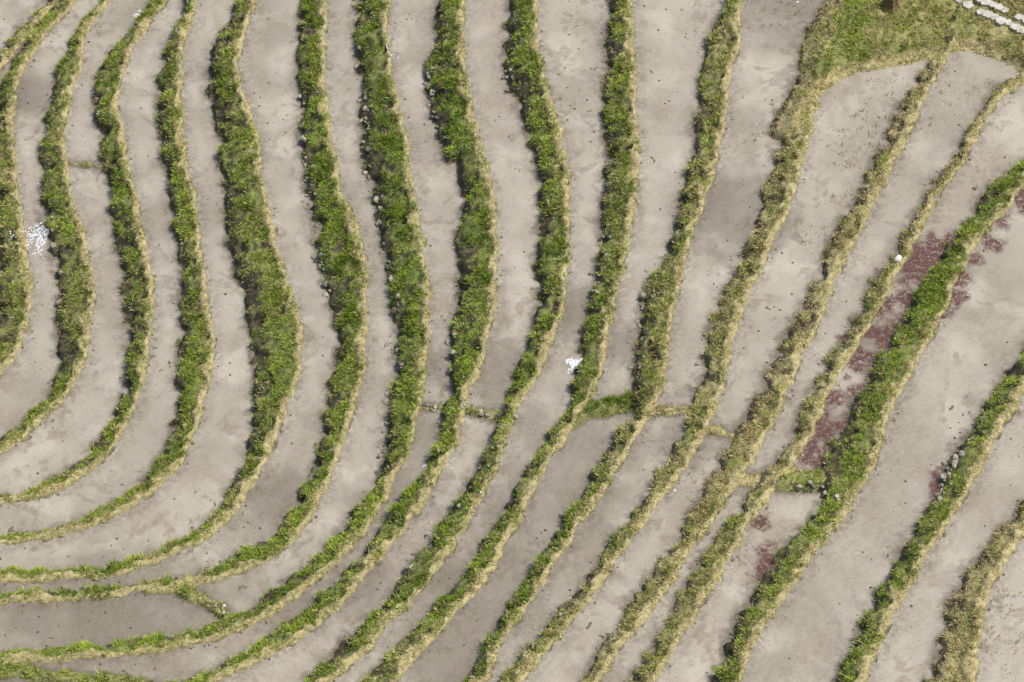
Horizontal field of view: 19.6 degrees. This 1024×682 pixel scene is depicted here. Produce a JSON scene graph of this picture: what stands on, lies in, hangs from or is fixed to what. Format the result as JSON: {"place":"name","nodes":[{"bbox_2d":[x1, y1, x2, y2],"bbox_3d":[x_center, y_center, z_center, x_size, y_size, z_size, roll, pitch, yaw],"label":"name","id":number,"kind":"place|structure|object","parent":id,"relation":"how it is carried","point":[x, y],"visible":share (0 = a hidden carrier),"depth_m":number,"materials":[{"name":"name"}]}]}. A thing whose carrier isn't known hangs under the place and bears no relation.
{"place":"outdoors","nodes":[
{"label":"outdoors","id":0,"kind":"place"},
{"bbox_2d":[0,0,1023,681],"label":"paddy water","id":1,"kind":"structure","parent":0,"point":[810,630],"depth_m":129.83,"materials":[{"name":"grey liquid"}]},
{"bbox_2d":[10,221,48,255],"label":"water splash","id":2,"kind":"object","parent":1,"relation":"on","point":[40,229],"visible":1,"depth_m":142.24,"materials":[{"name":"white liquid"}]},
{"bbox_2d":[565,357,582,373],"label":"water splash","id":3,"kind":"object","parent":1,"relation":"on","point":[572,362],"visible":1,"depth_m":128.24,"materials":[{"name":"white liquid"}]},
{"bbox_2d":[0,0,1023,681],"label":"rice terraces","id":4,"kind":"object","parent":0,"point":[260,346],"visible":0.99,"depth_m":131.32,"materials":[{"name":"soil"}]},
{"bbox_2d":[0,0,1019,681],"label":"mud clods","id":5,"kind":"object","parent":4,"relation":"on","point":[484,360],"visible":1,"depth_m":128.45,"materials":[{"name":"brown soil"}]},
{"bbox_2d":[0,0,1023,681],"bbox_3d":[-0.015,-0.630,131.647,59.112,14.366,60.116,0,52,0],"label":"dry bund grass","id":6,"kind":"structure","parent":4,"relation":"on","point":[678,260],"depth_m":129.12,"materials":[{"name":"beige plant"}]},
{"bbox_2d":[44,0,984,614],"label":"bank stones","id":7,"kind":"object","parent":4,"relation":"on","point":[646,330],"visible":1,"depth_m":132.02,"materials":[{"name":"grey stone"}]},
{"bbox_2d":[513,1,1023,673],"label":"rice stubble","id":8,"kind":"object","parent":4,"relation":"on","point":[869,317],"visible":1,"depth_m":129.38,"materials":[{"name":"beige plant"}]},
{"bbox_2d":[881,0,899,14],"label":"tree stump","id":9,"kind":"object","parent":4,"relation":"on","point":[890,5],"visible":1,"depth_m":137.20,"materials":[{"name":"brown plant"}]},
{"bbox_2d":[893,255,901,262],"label":"white boulder","id":10,"kind":"object","parent":4,"relation":"on","point":[898,258],"visible":1,"depth_m":127.62,"materials":[{"name":"stone"}]},
{"bbox_2d":[954,0,1023,34],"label":"stone path","id":11,"kind":"structure","parent":0,"point":[988,14],"depth_m":136.61,"materials":[{"name":"grey stone"}]}
]}

